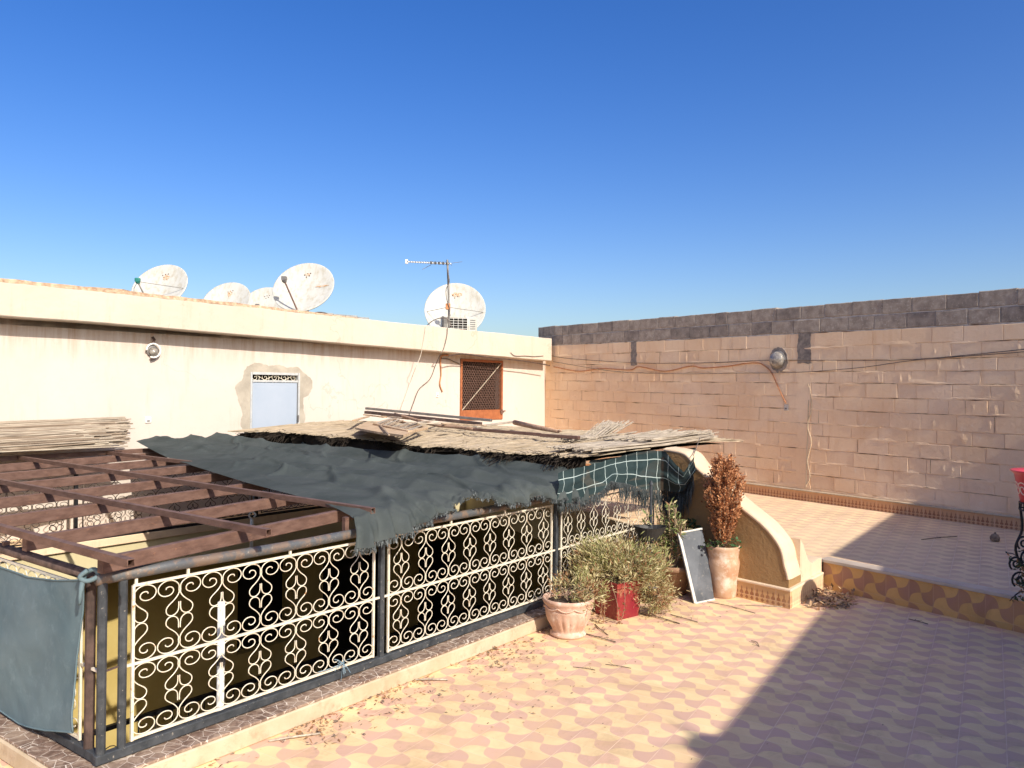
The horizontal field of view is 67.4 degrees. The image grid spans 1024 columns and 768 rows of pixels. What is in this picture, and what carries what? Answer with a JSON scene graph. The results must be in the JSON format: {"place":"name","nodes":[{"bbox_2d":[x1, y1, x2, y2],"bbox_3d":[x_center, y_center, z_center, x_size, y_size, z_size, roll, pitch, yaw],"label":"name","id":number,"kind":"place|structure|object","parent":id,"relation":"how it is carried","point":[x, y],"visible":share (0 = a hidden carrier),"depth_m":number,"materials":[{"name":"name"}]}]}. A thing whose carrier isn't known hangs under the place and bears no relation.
{"place":"outdoors","nodes":[
{"label":"outdoors","id":0,"kind":"place"},
{"bbox_2d":[1,503,312,546],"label":"back walkway floor","id":1,"kind":"structure","parent":0,"point":[18,543],"depth_m":10.79,"materials":[{"name":"tile"}]},
{"bbox_2d":[0,498,659,749],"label":"courtyard well","id":2,"kind":"object","parent":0,"point":[156,633],"visible":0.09,"depth_m":11.86,"materials":[{"name":"paint"}]},
{"bbox_2d":[216,601,224,711],"bbox_3d":[-2.215,3.277,5.804,0.067,3.260,0.067,1,0,0],"label":"white pipe","id":3,"kind":"object","parent":2,"relation":"on","point":[221,604],"visible":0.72,"depth_m":5.79,"materials":[{"name":"plastic"}]},
{"bbox_2d":[248,512,256,546],"bbox_3d":[-2.641,1.482,7.805,0.085,0.387,0.036,1,0,0],"label":"curled pole","id":4,"kind":"object","parent":2,"relation":"on","point":[251,523],"visible":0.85,"depth_m":7.80,"materials":[{"name":"grey metal"}]},
{"bbox_2d":[0,562,1023,767],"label":"terrace floor","id":5,"kind":"structure","parent":0,"point":[824,685],"depth_m":4.68,"materials":[{"name":"tile"}]},
{"bbox_2d":[0,278,551,540],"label":"white building","id":6,"kind":"structure","parent":5,"relation":"on","point":[70,351],"depth_m":10.30,"materials":[{"name":"beige paint"}]},
{"bbox_2d":[145,417,150,422],"bbox_3d":[-4.636,0.457,9.785,0.022,0.075,0.075,0,0,40],"label":"wall socket","id":7,"kind":"object","parent":6,"relation":"attached to","point":[147,419],"depth_m":9.78,"materials":[{"name":"white plastic"}]},
{"bbox_2d":[146,336,160,359],"bbox_3d":[-4.572,-0.456,9.794,0.096,0.304,0.198,0,0,40],"label":"wall lamp","id":8,"kind":"object","parent":6,"relation":"attached to","point":[152,350],"visible":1,"depth_m":9.78,"materials":[{"name":"white plastic"}]},
{"bbox_2d":[131,265,187,295],"bbox_3d":[-6.990,-1.657,15.214,0.965,1.506,0.918,1,0,-33],"label":"satellite dish","id":9,"kind":"object","parent":6,"relation":"on","point":[168,280],"visible":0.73,"depth_m":15.31,"materials":[{"name":"metal"}]},
{"bbox_2d":[204,282,250,304],"bbox_3d":[-6.475,-1.615,17.445,1.120,1.454,0.746,1,0,0],"label":"satellite dish","id":10,"kind":"object","parent":6,"relation":"on","point":[233,292],"visible":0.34,"depth_m":17.56,"materials":[{"name":"metal"}]},
{"bbox_2d":[97,287,368,318],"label":"parapet","id":11,"kind":"structure","parent":6,"relation":"on","point":[323,313],"depth_m":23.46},
{"bbox_2d":[249,287,282,308],"bbox_3d":[-5.787,-1.583,17.914,1.120,1.410,0.746,1,0,0],"label":"satellite dish","id":12,"kind":"object","parent":6,"relation":"on","point":[262,296],"visible":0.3,"depth_m":18.05,"materials":[{"name":"metal"}]},
{"bbox_2d":[249,372,299,499],"bbox_3d":[-3.466,0.927,11.211,0.094,2.189,0.820,0,0,40],"label":"metal door","id":13,"kind":"structure","parent":6,"relation":"attached to","point":[273,404],"depth_m":11.19,"materials":[{"name":"paint"}]},
{"bbox_2d":[252,382,298,499],"bbox_3d":[-3.450,1.000,11.216,0.074,2.042,0.768,0,0,40],"label":"door leaf","id":14,"kind":"structure","parent":13,"relation":"in","point":[273,404],"depth_m":11.19,"materials":[{"name":"grey metal"}]},
{"bbox_2d":[273,263,333,310],"bbox_3d":[-3.798,-1.559,13.941,0.969,1.361,0.914,1,0,-33],"label":"satellite dish","id":15,"kind":"object","parent":6,"relation":"on","point":[305,287],"visible":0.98,"depth_m":13.96,"materials":[{"name":"metal"}]},
{"bbox_2d":[400,326,425,409],"bbox_3d":[-1.681,-0.275,13.075,0.359,1.426,0.224,0,0,21],"label":"cable","id":16,"kind":"object","parent":6,"relation":"attached to","point":[415,367],"visible":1,"depth_m":13.07,"materials":[{"name":"white plastic"}]},
{"bbox_2d":[409,328,447,414],"bbox_3d":[-1.451,-0.209,13.348,0.319,1.575,0.662,0,0,38],"label":"cable","id":17,"kind":"object","parent":6,"relation":"attached to","point":[433,371],"visible":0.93,"depth_m":13.46,"materials":[{"name":"brown plastic"}]},
{"bbox_2d":[405,259,457,327],"bbox_3d":[-1.471,-1.570,14.671,1.132,1.659,0.367,1,0,-17],"label":"tv antenna","id":18,"kind":"object","parent":6,"relation":"on","point":[447,263],"visible":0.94,"depth_m":14.68,"materials":[{"name":"grey metal"}]},
{"bbox_2d":[427,317,451,327],"bbox_3d":[-1.388,-1.156,14.506,0.523,0.203,0.020,1,0,0],"label":"cable","id":19,"kind":"object","parent":6,"relation":"attached to","point":[440,318],"visible":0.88,"depth_m":14.50,"materials":[{"name":"white plastic"}]},
{"bbox_2d":[439,355,447,391],"bbox_3d":[-1.225,-0.196,13.857,0.022,0.681,0.234,0,0,40],"label":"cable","id":20,"kind":"object","parent":6,"relation":"attached to","point":[441,372],"visible":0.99,"depth_m":13.79,"materials":[{"name":"orange plastic"}]},
{"bbox_2d":[424,283,485,327],"bbox_3d":[-1.214,-1.514,16.357,1.014,1.347,1.008,0,0,43],"label":"satellite dish","id":21,"kind":"object","parent":6,"relation":"on","point":[466,300],"visible":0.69,"depth_m":16.47,"materials":[{"name":"metal"}]},
{"bbox_2d":[440,316,476,330],"bbox_3d":[-1.048,-1.085,15.103,0.694,0.461,0.322,1,0,-10],"label":"air conditioner","id":22,"kind":"object","parent":6,"relation":"on","point":[464,323],"visible":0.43,"depth_m":14.96,"materials":[{"name":"metal"}]},
{"bbox_2d":[460,359,505,419],"bbox_3d":[-0.562,0.111,14.689,0.097,1.146,1.264,0,0,40],"label":"window","id":23,"kind":"structure","parent":6,"relation":"attached to","point":[493,413],"depth_m":14.68,"materials":[{"name":"metal"}]},
{"bbox_2d":[460,359,502,419],"bbox_3d":[-0.590,0.110,14.673,0.075,1.146,1.203,0,0,40],"label":"window frame","id":24,"kind":"structure","parent":23,"relation":"in","point":[461,360],"depth_m":14.83,"materials":[{"name":"orange wood"}]},
{"bbox_2d":[448,353,549,365],"bbox_3d":[-0.171,-0.464,14.691,0.020,0.154,2.966,0,0,40],"label":"cable","id":25,"kind":"object","parent":6,"relation":"attached to","point":[496,358],"visible":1,"depth_m":14.52,"materials":[{"name":"black plastic"}]},
{"bbox_2d":[269,732,319,741],"bbox_3d":[-1.170,1.898,4.134,0.262,0.018,0.073,1,0,-34],"label":"twig","id":26,"kind":"object","parent":5,"relation":"on","point":[289,737],"visible":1,"depth_m":4.12,"materials":[{"name":"beige wood"}]},
{"bbox_2d":[0,496,638,767],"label":"courtyard curb","id":27,"kind":"structure","parent":5,"relation":"on","point":[22,746],"depth_m":4.40,"materials":[{"name":"stone"}]},
{"bbox_2d":[0,542,96,761],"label":"side railing","id":28,"kind":"object","parent":27,"relation":"on","point":[77,744],"visible":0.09,"depth_m":3.70,"materials":[{"name":"metal"}]},
{"bbox_2d":[0,566,99,733],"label":"cloth","id":29,"kind":"object","parent":28,"relation":"hanging from","point":[41,620],"visible":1,"depth_m":3.85,"materials":[{"name":"fabric"}]},
{"bbox_2d":[0,469,324,548],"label":"back railing","id":30,"kind":"object","parent":27,"relation":"on","point":[75,520],"visible":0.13,"depth_m":9.15,"materials":[{"name":"white metal"}]},
{"bbox_2d":[92,484,654,766],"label":"front railing","id":31,"kind":"object","parent":27,"relation":"on","point":[103,755],"visible":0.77,"depth_m":4.38,"materials":[{"name":"white metal"}]},
{"bbox_2d":[0,448,374,573],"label":"pergola frame","id":32,"kind":"object","parent":31,"relation":"on","point":[68,540],"visible":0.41,"depth_m":5.20,"materials":[{"name":"wood"}]},
{"bbox_2d":[0,416,134,452],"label":"cane mat","id":33,"kind":"object","parent":32,"relation":"on","point":[53,434],"visible":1,"depth_m":8.47,"materials":[{"name":"beige wicker"}]},
{"bbox_2d":[137,432,588,556],"bbox_3d":[-1.807,0.895,7.845,2.627,0.531,6.354,1,0,-37],"label":"shade net","id":34,"kind":"object","parent":32,"relation":"on","point":[403,491],"visible":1,"depth_m":6.35,"materials":[{"name":"black fabric"}]},
{"bbox_2d":[228,420,743,471],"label":"reed roof","id":35,"kind":"structure","parent":32,"relation":"on","point":[451,441],"depth_m":8.67,"materials":[{"name":"beige wicker"}]},
{"bbox_2d":[352,416,369,420],"bbox_3d":[-2.084,0.476,10.642,0.050,0.044,1.991,1,0,-6],"label":"stick","id":36,"kind":"object","parent":35,"relation":"on","point":[357,419],"visible":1,"depth_m":10.29,"materials":[{"name":"brown wood"}]},
{"bbox_2d":[363,414,386,417],"bbox_3d":[-2.063,0.480,11.537,0.060,0.022,0.884,1,0,-30],"label":"stick","id":37,"kind":"object","parent":35,"relation":"on","point":[374,415],"visible":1,"depth_m":11.51,"materials":[{"name":"brown wood"}]},
{"bbox_2d":[355,422,412,436],"bbox_3d":[-1.497,0.505,8.678,0.476,0.057,2.114,1,0,-20],"label":"plywood sheet","id":38,"kind":"object","parent":35,"relation":"on","point":[370,427],"visible":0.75,"depth_m":8.33,"materials":[{"name":"beige wood"}]},
{"bbox_2d":[378,423,389,435],"bbox_3d":[-1.418,0.483,8.421,0.020,0.046,2.035,1,0,-13],"label":"stick","id":39,"kind":"object","parent":38,"relation":"on","point":[385,431],"visible":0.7,"depth_m":8.03,"materials":[{"name":"brown wood"}]},
{"bbox_2d":[373,418,427,432],"bbox_3d":[-1.365,0.484,9.137,0.531,0.086,2.017,1,0,-26],"label":"wooden crate frame","id":40,"kind":"object","parent":38,"relation":"on","point":[419,427],"visible":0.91,"depth_m":8.94,"materials":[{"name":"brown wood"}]},
{"bbox_2d":[381,415,408,419],"bbox_3d":[-1.661,0.475,10.881,0.030,0.022,1.310,1,0,-26],"label":"stick","id":41,"kind":"object","parent":35,"relation":"on","point":[395,417],"visible":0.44,"depth_m":10.80,"materials":[{"name":"brown wood"}]},
{"bbox_2d":[365,407,491,421],"bbox_3d":[-1.238,0.433,11.038,2.176,0.154,0.050,0,0,28],"label":"metal profile","id":42,"kind":"object","parent":35,"relation":"on","point":[430,414],"visible":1,"depth_m":10.98,"materials":[{"name":"metal"}]},
{"bbox_2d":[395,413,472,430],"bbox_3d":[-1.070,0.473,9.779,0.140,0.149,2.063,1,0,-35],"label":"pole","id":43,"kind":"object","parent":35,"relation":"on","point":[442,426],"visible":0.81,"depth_m":9.41,"materials":[{"name":"brown wood"}]},
{"bbox_2d":[408,420,434,423],"bbox_3d":[-1.073,0.471,9.717,0.030,0.042,1.942,1,0,6],"label":"stick","id":44,"kind":"object","parent":43,"relation":"on","point":[421,422],"visible":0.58,"depth_m":9.33,"materials":[{"name":"beige wood"}]},
{"bbox_2d":[364,411,481,424],"bbox_3d":[-1.221,0.452,10.302,1.856,0.144,0.060,0,0,27],"label":"metal profile","id":45,"kind":"object","parent":43,"relation":"on","point":[426,418],"visible":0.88,"depth_m":10.22,"materials":[{"name":"metal"}]},
{"bbox_2d":[417,422,467,425],"bbox_3d":[-0.831,0.489,9.375,0.788,0.056,0.030,1,0,-38],"label":"stick","id":46,"kind":"object","parent":43,"relation":"on","point":[431,423],"visible":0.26,"depth_m":9.25,"materials":[{"name":"beige wood"}]},
{"bbox_2d":[441,423,486,425],"bbox_3d":[-0.559,0.479,9.040,0.658,0.054,0.025,1,0,-40],"label":"stick","id":47,"kind":"object","parent":35,"relation":"on","point":[462,424],"visible":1,"depth_m":9.02,"materials":[{"name":"brown wood"}]},
{"bbox_2d":[473,421,512,427],"bbox_3d":[-0.213,0.523,9.986,0.070,0.050,1.006,0,0,30],"label":"plank","id":48,"kind":"object","parent":35,"relation":"on","point":[500,423],"visible":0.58,"depth_m":9.95,"materials":[{"name":"beige wood"}]},
{"bbox_2d":[473,428,541,435],"bbox_3d":[-0.068,0.540,8.659,0.976,0.050,0.035,0,0,39],"label":"metal pipe","id":49,"kind":"object","parent":35,"relation":"on","point":[507,432],"visible":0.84,"depth_m":8.63,"materials":[{"name":"metal"}]},
{"bbox_2d":[512,420,561,432],"bbox_3d":[0.311,0.515,9.358,0.100,0.093,1.419,1,0,-22],"label":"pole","id":50,"kind":"object","parent":35,"relation":"on","point":[531,426],"visible":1,"depth_m":9.40,"materials":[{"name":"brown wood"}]},
{"bbox_2d":[540,434,579,439],"bbox_3d":[0.502,0.553,8.097,0.482,0.040,0.050,0,0,36],"label":"metal pipe","id":51,"kind":"object","parent":35,"relation":"on","point":[560,436],"visible":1,"depth_m":8.06,"materials":[{"name":"metal"}]},
{"bbox_2d":[561,420,632,441],"bbox_3d":[0.986,0.526,8.843,0.340,0.188,1.848,0,0,29],"label":"cane bundle","id":52,"kind":"object","parent":35,"relation":"on","point":[607,427],"visible":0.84,"depth_m":8.86,"materials":[{"name":"beige wicker"}]},
{"bbox_2d":[557,438,699,522],"bbox_3d":[1.376,0.978,7.389,0.684,0.830,3.064,0,0,39],"label":"hanging net","id":53,"kind":"object","parent":35,"relation":"hanging from","point":[662,471],"visible":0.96,"depth_m":7.24,"materials":[{"name":"green fabric"}]},
{"bbox_2d":[547,433,718,452],"bbox_3d":[1.423,0.596,8.097,0.545,0.082,2.882,0,0,38],"label":"cane mat","id":54,"kind":"object","parent":35,"relation":"on","point":[603,446],"visible":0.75,"depth_m":7.50,"materials":[{"name":"beige wicker"}]},
{"bbox_2d":[597,428,716,441],"bbox_3d":[1.651,0.558,8.527,0.656,0.080,1.925,0,0,37],"label":"cane bundle","id":55,"kind":"object","parent":54,"relation":"on","point":[654,435],"visible":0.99,"depth_m":8.28,"materials":[{"name":"beige wicker"}]},
{"bbox_2d":[319,659,350,677],"bbox_3d":[-1.054,1.773,4.587,0.118,0.221,0.198,0,0,29],"label":"string","id":56,"kind":"object","parent":31,"relation":"attached to","point":[343,667],"visible":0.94,"depth_m":4.65,"materials":[{"name":"white fabric"}]},
{"bbox_2d":[415,676,447,680],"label":"twig","id":57,"kind":"object","parent":5,"relation":"on","point":[432,678],"visible":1,"depth_m":4.96,"materials":[{"name":"beige wood"}]},
{"bbox_2d":[542,590,593,639],"bbox_3d":[0.434,1.787,5.931,0.404,0.295,0.404,1,0,0],"label":"flower pot","id":58,"kind":"object","parent":5,"relation":"on","point":[567,620],"visible":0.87,"depth_m":5.80,"materials":[{"name":"ceramic"}]},
{"bbox_2d":[546,563,617,619],"bbox_3d":[0.547,1.594,5.941,0.559,0.400,0.469,1,0,0],"label":"dry shrub","id":59,"kind":"object","parent":58,"relation":"in","point":[584,594],"visible":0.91,"depth_m":5.93,"materials":[{"name":"green plant"}]},
{"bbox_2d":[204,583,976,767],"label":"leaf litter","id":60,"kind":"object","parent":5,"relation":"on","point":[834,598],"visible":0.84,"depth_m":5.45,"materials":[{"name":"plant"}]},
{"bbox_2d":[586,633,615,641],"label":"twig","id":61,"kind":"object","parent":5,"relation":"on","point":[601,637],"visible":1,"depth_m":5.82,"materials":[{"name":"beige wood"}]},
{"bbox_2d":[589,573,645,620],"bbox_3d":[0.886,1.786,6.468,0.340,0.310,0.340,1,0,-37],"label":"planter","id":62,"kind":"object","parent":5,"relation":"on","point":[627,599],"visible":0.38,"depth_m":6.35,"materials":[{"name":"red ceramic"}]},
{"bbox_2d":[556,527,679,605],"bbox_3d":[0.897,1.522,6.506,1.075,0.628,0.767,1,0,0],"label":"dry shrub","id":63,"kind":"object","parent":62,"relation":"in","point":[603,557],"visible":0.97,"depth_m":6.38,"materials":[{"name":"green plant"}]},
{"bbox_2d":[597,579,625,623],"bbox_3d":[0.800,1.804,6.212,0.256,0.434,0.075,1,0,0],"label":"dry sprig","id":64,"kind":"object","parent":63,"relation":"hanging from","point":[602,615],"visible":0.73,"depth_m":6.20,"materials":[{"name":"beige plant"}]},
{"bbox_2d":[633,481,666,555],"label":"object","id":65,"kind":"object","parent":5,"relation":"on","point":[655,532],"visible":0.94,"depth_m":7.02,"materials":[{"name":"black plastic"}]},
{"bbox_2d":[633,561,682,618],"bbox_3d":[1.203,1.724,6.473,0.476,0.491,0.452,0,0,24],"label":"dry shrub","id":66,"kind":"object","parent":5,"relation":"on","point":[664,601],"visible":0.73,"depth_m":6.40,"materials":[{"name":"beige plant"}]},
{"bbox_2d":[640,613,679,623],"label":"twig","id":67,"kind":"object","parent":5,"relation":"on","point":[661,618],"visible":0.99,"depth_m":6.34,"materials":[{"name":"beige wood"}]},
{"bbox_2d":[659,560,687,595],"bbox_3d":[1.502,1.816,7.177,0.344,0.270,0.344,1,0,0],"label":"flower pot","id":68,"kind":"object","parent":5,"relation":"on","point":[678,574],"visible":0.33,"depth_m":7.05,"materials":[{"name":"ceramic"}]},
{"bbox_2d":[642,497,692,567],"bbox_3d":[1.448,1.404,7.206,0.449,0.701,0.377,0,0,35],"label":"succulent","id":69,"kind":"object","parent":68,"relation":"in","point":[669,536],"visible":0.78,"depth_m":7.15,"materials":[{"name":"green plant"}]},
{"bbox_2d":[680,518,701,530],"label":"leafy plant","id":70,"kind":"object","parent":5,"relation":"on","point":[692,523],"visible":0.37,"depth_m":7.35,"materials":[{"name":"green plant"}]},
{"bbox_2d":[677,528,714,603],"bbox_3d":[1.691,1.650,7.002,0.269,0.625,0.311,1,0,-20],"label":"leaning board","id":71,"kind":"object","parent":5,"relation":"on","point":[695,562],"visible":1,"depth_m":7.00,"materials":[{"name":"grey paint"}]},
{"bbox_2d":[707,541,739,598],"bbox_3d":[1.951,1.720,7.102,0.304,0.470,0.304,1,0,0],"label":"tall pot","id":72,"kind":"object","parent":5,"relation":"on","point":[724,564],"visible":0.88,"depth_m":6.98,"materials":[{"name":"ceramic"}]},
{"bbox_2d":[700,537,742,549],"bbox_3d":[1.915,1.445,7.021,0.382,0.119,0.148,1,0,0],"label":"weed","id":73,"kind":"object","parent":72,"relation":"in","point":[716,543],"visible":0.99,"depth_m":7.02,"materials":[{"name":"green plant"}]},
{"bbox_2d":[701,452,746,547],"bbox_3d":[1.959,1.093,7.113,0.419,0.926,0.366,1,0,-21],"label":"dried conifer","id":74,"kind":"object","parent":72,"relation":"on","point":[721,482],"visible":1,"depth_m":7.05,"materials":[{"name":"orange plant"}]},
{"bbox_2d":[707,601,753,612],"bbox_3d":[1.912,1.945,6.709,0.025,0.014,0.469,1,0,-44],"label":"twig","id":75,"kind":"object","parent":5,"relation":"on","point":[731,606],"visible":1,"depth_m":6.70,"materials":[{"name":"brown wood"}]},
{"bbox_2d":[663,447,823,608],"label":"curved wall","id":76,"kind":"structure","parent":5,"relation":"on","point":[778,566],"depth_m":6.98,"materials":[{"name":"paint"}]},
{"bbox_2d":[739,604,781,606],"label":"twig","id":77,"kind":"object","parent":5,"relation":"on","point":[763,605],"visible":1,"depth_m":6.74,"materials":[{"name":"brown wood"}]},
{"bbox_2d":[815,600,845,608],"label":"twig","id":78,"kind":"object","parent":5,"relation":"on","point":[831,604],"visible":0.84,"depth_m":6.77,"materials":[{"name":"brown wood"}]},
{"bbox_2d":[822,557,1023,632],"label":"terrace step","id":79,"kind":"object","parent":5,"relation":"on","point":[989,606],"visible":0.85,"depth_m":6.64,"materials":[{"name":"tile"}]},
{"bbox_2d":[0,0,1023,336],"label":"sky","id":80,"kind":"structure","parent":0,"point":[576,161],"materials":[{"name":"blue"}]},
{"bbox_2d":[538,488,1023,593],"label":"terrace floor","id":81,"kind":"structure","parent":0,"point":[972,554],"depth_m":8.48,"materials":[{"name":"tile"}]},
{"bbox_2d":[538,288,1023,516],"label":"block wall","id":82,"kind":"structure","parent":81,"relation":"on","point":[945,432],"depth_m":10.93,"materials":[{"name":"paint"}]},
{"bbox_2d":[553,362,785,402],"bbox_3d":[2.494,-0.037,13.757,0.018,0.652,5.480,1,0,-37],"label":"cable","id":83,"kind":"object","parent":82,"relation":"attached to","point":[685,367],"visible":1,"depth_m":13.02,"materials":[{"name":"black plastic"}]},
{"bbox_2d":[769,347,787,372],"bbox_3d":[4.018,-0.362,11.657,0.131,0.398,0.327,1,0,-37],"label":"bulkhead lamp","id":84,"kind":"object","parent":82,"relation":"attached to","point":[778,359],"visible":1,"depth_m":11.62,"materials":[{"name":"grey metal"}]},
{"bbox_2d":[553,351,1023,373],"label":"wire","id":85,"kind":"object","parent":82,"relation":"attached to","point":[807,371],"visible":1,"depth_m":11.04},
{"bbox_2d":[554,349,1023,363],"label":"wire","id":86,"kind":"object","parent":82,"relation":"attached to","point":[814,360],"visible":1,"depth_m":10.90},
{"bbox_2d":[586,463,1023,530],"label":"skirting","id":87,"kind":"object","parent":82,"relation":"attached to","point":[1011,522],"visible":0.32,"depth_m":10.24,"materials":[{"name":"tile"}]},
{"bbox_2d":[1008,500,1023,586],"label":"plant stand","id":88,"kind":"object","parent":81,"relation":"on","point":[1016,545],"visible":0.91,"depth_m":5.39,"materials":[{"name":"black metal"}]},
{"bbox_2d":[1005,549,1023,602],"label":"trailing plant","id":89,"kind":"object","parent":88,"relation":"hanging from","point":[1019,565],"visible":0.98,"depth_m":5.35,"materials":[{"name":"green plant"}]},
{"bbox_2d":[1010,468,1023,502],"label":"hanging pot","id":90,"kind":"object","parent":88,"relation":"on","point":[1019,477],"visible":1,"depth_m":5.52,"materials":[{"name":"red ceramic"}]},
{"bbox_2d":[990,532,999,540],"bbox_3d":[5.263,1.665,8.363,0.092,0.100,0.095,0,0,21],"label":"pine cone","id":91,"kind":"object","parent":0,"point":[994,537],"visible":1,"depth_m":8.34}
]}

